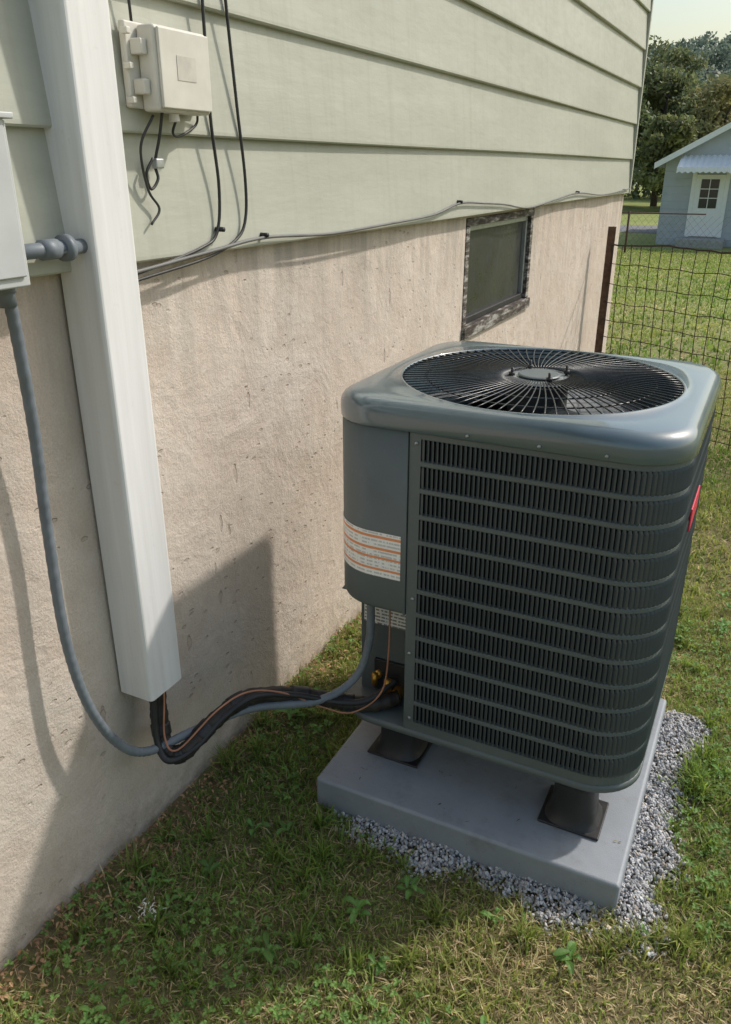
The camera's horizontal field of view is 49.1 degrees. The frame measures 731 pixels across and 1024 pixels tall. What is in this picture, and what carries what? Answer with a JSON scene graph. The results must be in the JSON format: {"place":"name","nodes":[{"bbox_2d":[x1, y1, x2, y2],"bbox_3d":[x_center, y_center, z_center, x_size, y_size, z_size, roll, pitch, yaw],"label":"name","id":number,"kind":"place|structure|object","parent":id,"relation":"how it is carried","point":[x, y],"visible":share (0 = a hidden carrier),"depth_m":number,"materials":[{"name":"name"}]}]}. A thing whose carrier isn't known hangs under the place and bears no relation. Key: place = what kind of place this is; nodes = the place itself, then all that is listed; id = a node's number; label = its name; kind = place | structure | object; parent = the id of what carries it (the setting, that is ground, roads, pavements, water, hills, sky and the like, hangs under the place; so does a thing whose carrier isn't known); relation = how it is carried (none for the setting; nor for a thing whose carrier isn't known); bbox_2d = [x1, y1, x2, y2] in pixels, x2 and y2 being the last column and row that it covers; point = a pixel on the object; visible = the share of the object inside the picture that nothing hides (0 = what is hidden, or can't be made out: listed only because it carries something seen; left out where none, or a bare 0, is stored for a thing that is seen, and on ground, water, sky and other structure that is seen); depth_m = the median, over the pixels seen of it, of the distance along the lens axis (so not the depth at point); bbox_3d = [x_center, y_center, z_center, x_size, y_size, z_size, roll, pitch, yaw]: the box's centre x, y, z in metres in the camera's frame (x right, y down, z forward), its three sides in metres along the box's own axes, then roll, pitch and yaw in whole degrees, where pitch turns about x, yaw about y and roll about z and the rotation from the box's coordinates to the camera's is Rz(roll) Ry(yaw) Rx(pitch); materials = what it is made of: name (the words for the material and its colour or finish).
{"place":"outdoors","nodes":[
{"label":"outdoors","id":0,"kind":"place"},
{"bbox_2d":[0,186,730,1023],"bbox_3d":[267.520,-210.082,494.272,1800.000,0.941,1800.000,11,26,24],"label":"ground","id":1,"kind":"structure","parent":0,"point":[638,204],"depth_m":1.93,"materials":[{"name":"green plant"}]},
{"bbox_2d":[0,194,623,970],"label":"foundation wall","id":2,"kind":"structure","parent":1,"relation":"on","point":[260,358],"depth_m":2.17,"materials":[{"name":"paint"}]},
{"bbox_2d":[28,0,180,701],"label":"line set cover","id":3,"kind":"object","parent":2,"relation":"attached to","point":[85,145],"visible":1,"depth_m":1.61,"materials":[{"name":"white plastic"}]},
{"bbox_2d":[0,0,650,277],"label":"lap siding","id":4,"kind":"object","parent":2,"relation":"attached to","point":[353,114],"visible":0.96,"depth_m":2.45,"materials":[{"name":"paint"}]},
{"bbox_2d":[0,111,87,290],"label":"electrical disconnect box","id":5,"kind":"object","parent":4,"relation":"attached to","point":[16,253],"visible":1,"depth_m":1.32,"materials":[{"name":"grey metal"}]},
{"bbox_2d":[0,118,26,279],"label":"door","id":6,"kind":"structure","parent":5,"relation":"in","point":[12,260],"depth_m":1.30,"materials":[{"name":"grey metal"}]},
{"bbox_2d":[0,288,374,756],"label":"flexible conduit","id":7,"kind":"object","parent":5,"relation":"attached to","point":[8,302],"visible":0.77,"depth_m":1.65,"materials":[{"name":"grey plastic"}]},
{"bbox_2d":[118,19,211,168],"bbox_3d":[-0.404,-0.860,1.666,0.070,0.265,0.227,11,26,24],"label":"telephone junction box","id":8,"kind":"object","parent":4,"relation":"attached to","point":[166,70],"visible":1,"depth_m":1.60,"materials":[{"name":"beige plastic"}]},
{"bbox_2d":[127,0,247,281],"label":"telephone cable","id":9,"kind":"object","parent":4,"relation":"attached to","point":[146,180],"visible":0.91,"depth_m":1.82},
{"bbox_2d":[137,188,628,273],"bbox_3d":[0.803,-1.553,4.038,0.008,0.084,5.950,11,26,24],"label":"coaxial cable","id":10,"kind":"object","parent":4,"relation":"attached to","point":[156,266],"visible":0.93,"depth_m":2.30,"materials":[{"name":"grey plastic"}]},
{"bbox_2d":[214,189,625,236],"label":"cable clips","id":11,"kind":"object","parent":4,"relation":"attached to","point":[221,229],"visible":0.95,"depth_m":2.08,"materials":[{"name":"black plastic"}]},
{"bbox_2d":[626,0,653,193],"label":"corner trim","id":12,"kind":"structure","parent":4,"relation":"attached to","point":[645,52],"depth_m":6.28,"materials":[{"name":"paint"}]},
{"bbox_2d":[461,297,529,339],"bbox_3d":[0.637,-1.022,4.156,0.138,0.054,1.076,11,26,24],"label":"window frame bottom","id":13,"kind":"object","parent":2,"relation":"attached to","point":[476,326],"depth_m":4.04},
{"bbox_2d":[461,226,469,327],"bbox_3d":[0.405,-1.067,3.637,0.114,0.440,0.048,11,26,24],"label":"window frame side","id":14,"kind":"object","parent":13,"relation":"attached to","point":[465,278],"depth_m":3.60,"materials":[{"name":"grey wood"}]},
{"bbox_2d":[466,293,521,323],"bbox_3d":[0.644,-1.059,4.136,0.055,0.030,0.980,11,26,24],"label":"window sash bottom","id":15,"kind":"object","parent":13,"relation":"on","point":[490,308],"depth_m":4.10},
{"bbox_2d":[466,221,522,314],"bbox_3d":[0.644,-1.249,4.054,0.015,0.387,0.932,11,26,24],"label":"window glass","id":16,"kind":"object","parent":15,"relation":"in","point":[494,264],"visible":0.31,"depth_m":4.04,"materials":[{"name":"grey glass"}]},
{"bbox_2d":[518,220,527,292],"bbox_3d":[0.858,-1.418,4.446,0.055,0.385,0.025,11,26,24],"label":"window sash side","id":17,"kind":"object","parent":13,"relation":"attached to","point":[522,257],"depth_m":4.43,"materials":[{"name":"metal"}]},
{"bbox_2d":[522,215,533,297],"bbox_3d":[0.865,-1.430,4.482,0.114,0.440,0.048,11,26,24],"label":"window frame side","id":18,"kind":"object","parent":13,"relation":"attached to","point":[527,256],"depth_m":4.45,"materials":[{"name":"grey wood"}]},
{"bbox_2d":[466,209,534,226],"bbox_3d":[0.636,-1.466,3.965,0.116,0.034,1.076,11,26,24],"label":"window frame top","id":19,"kind":"object","parent":2,"relation":"attached to","point":[474,221],"depth_m":3.85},
{"bbox_2d":[470,216,527,230],"bbox_3d":[0.644,-1.438,3.973,0.055,0.025,0.980,11,26,24],"label":"window sash top","id":20,"kind":"object","parent":19,"relation":"attached to","point":[489,225],"depth_m":3.93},
{"bbox_2d":[0,610,727,1023],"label":"dead leaves","id":21,"kind":"object","parent":1,"relation":"on","point":[108,870],"visible":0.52,"depth_m":2.01,"materials":[{"name":"brown plant"}]},
{"bbox_2d":[0,584,730,1023],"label":"weeds","id":22,"kind":"object","parent":1,"relation":"on","point":[354,912],"visible":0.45,"depth_m":1.83,"materials":[{"name":"green plant"}]},
{"bbox_2d":[317,698,666,911],"bbox_3d":[0.411,0.711,2.398,0.823,0.100,0.813,11,26,24],"label":"equipment pad","id":23,"kind":"object","parent":1,"relation":"on","point":[492,832],"visible":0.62,"depth_m":2.12,"materials":[{"name":"concrete"}]},
{"bbox_2d":[340,341,721,840],"bbox_3d":[0.441,0.133,2.237,0.833,1.090,0.792,11,26,24],"label":"air conditioner condenser","id":24,"kind":"object","parent":23,"relation":"on","point":[519,521],"visible":0.99,"depth_m":1.88,"materials":[{"name":"metal"}]},
{"bbox_2d":[149,610,400,764],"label":"refrigerant lines","id":25,"kind":"object","parent":24,"relation":"attached to","point":[203,732],"visible":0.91,"depth_m":2.05,"materials":[{"name":"black plastic"}]},
{"bbox_2d":[634,80,656,167],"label":"deciduous tree","id":26,"kind":"object","parent":1,"relation":"on","point":[644,121],"visible":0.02,"depth_m":53.56,"materials":[{"name":"green plant"}]},
{"bbox_2d":[594,226,730,449],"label":"wire fence","id":27,"kind":"object","parent":1,"relation":"on","point":[606,283],"visible":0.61,"depth_m":5.68,"materials":[{"name":"metal"}]},
{"bbox_2d":[632,113,698,195],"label":"deciduous tree","id":28,"kind":"object","parent":1,"relation":"on","point":[668,134],"visible":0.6,"depth_m":49.79,"materials":[{"name":"green plant"}]},
{"bbox_2d":[620,211,726,255],"bbox_3d":[5.486,-9.121,25.958,11.836,1.350,0.071,11,26,24],"label":"chain link fence","id":29,"kind":"object","parent":1,"relation":"on","point":[628,220],"visible":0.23,"depth_m":24.28,"materials":[{"name":"metal"}]},
{"bbox_2d":[632,35,715,205],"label":"deciduous tree","id":30,"kind":"object","parent":1,"relation":"on","point":[664,88],"visible":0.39,"depth_m":55.00,"materials":[{"name":"green plant"}]},
{"bbox_2d":[624,63,730,199],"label":"tree line","id":31,"kind":"object","parent":1,"relation":"on","point":[635,192],"visible":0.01,"depth_m":72.55,"materials":[{"name":"green plant"}]},
{"bbox_2d":[655,128,730,246],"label":"walls","id":32,"kind":"structure","parent":1,"relation":"on","point":[719,144],"depth_m":28.45,"materials":[{"name":"blue wood"}]},
{"bbox_2d":[684,172,697,236],"bbox_3d":[11.595,-10.962,28.492,0.138,2.170,0.037,11,26,24],"label":"door frame","id":33,"kind":"object","parent":32,"relation":"attached to","point":[692,193],"visible":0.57,"depth_m":28.45,"materials":[{"name":"white wood"}]},
{"bbox_2d":[654,122,730,168],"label":"roof trim","id":34,"kind":"structure","parent":32,"relation":"attached to","point":[726,127],"depth_m":27.57,"materials":[{"name":"white wood"}]},
{"bbox_2d":[656,178,730,238],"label":"clapboard laps","id":35,"kind":"object","parent":32,"relation":"attached to","point":[681,201],"visible":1,"depth_m":28.67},
{"bbox_2d":[676,154,730,172],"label":"awning","id":36,"kind":"object","parent":32,"relation":"attached to","point":[706,163],"visible":1,"depth_m":27.33,"materials":[{"name":"white metal"}]},
{"bbox_2d":[688,174,726,236],"bbox_3d":[12.081,-10.827,28.279,0.950,2.050,0.046,11,26,24],"label":"door","id":37,"kind":"structure","parent":32,"relation":"attached to","point":[712,217],"depth_m":28.36,"materials":[{"name":"white wood"}]},
{"bbox_2d":[698,179,719,207],"bbox_3d":[12.068,-11.184,28.097,0.590,0.950,0.009,11,26,24],"label":"window","id":38,"kind":"structure","parent":37,"relation":"in","point":[712,192],"depth_m":28.09,"materials":[{"name":"black glass"}]},
{"bbox_2d":[716,172,730,237],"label":"door frame","id":39,"kind":"object","parent":32,"relation":"attached to","point":[725,195],"visible":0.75,"depth_m":28.02,"materials":[{"name":"white wood"}]},
{"bbox_2d":[675,237,724,248],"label":"steps","id":40,"kind":"structure","parent":1,"relation":"on","point":[702,242],"depth_m":28.01,"materials":[{"name":"concrete"}]},
{"bbox_2d":[683,76,730,143],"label":"deciduous tree","id":41,"kind":"object","parent":1,"relation":"on","point":[720,113],"visible":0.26,"depth_m":52.61,"materials":[{"name":"green plant"}]},
{"bbox_2d":[320,709,712,959],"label":"gravel","id":42,"kind":"structure","parent":0,"point":[662,838],"depth_m":2.05,"materials":[{"name":"grey gravel"}]},
{"bbox_2d":[620,225,657,232],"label":"road","id":43,"kind":"structure","parent":0,"point":[643,229],"depth_m":36.97,"materials":[{"name":"grey asphalt"}]},
{"bbox_2d":[634,64,729,185],"bbox_3d":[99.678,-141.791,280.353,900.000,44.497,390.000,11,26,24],"label":"hill","id":44,"kind":"structure","parent":0,"point":[713,71],"depth_m":241.46,"materials":[{"name":"green plant"}]},
{"bbox_2d":[647,31,730,89],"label":"hill forest","id":45,"kind":"object","parent":44,"relation":"on","point":[719,55],"visible":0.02,"depth_m":245.68,"materials":[{"name":"green plant"}]},
{"bbox_2d":[649,0,730,61],"label":"sky","id":46,"kind":"structure","parent":0,"point":[675,20],"materials":[{"name":"white"}]}
]}

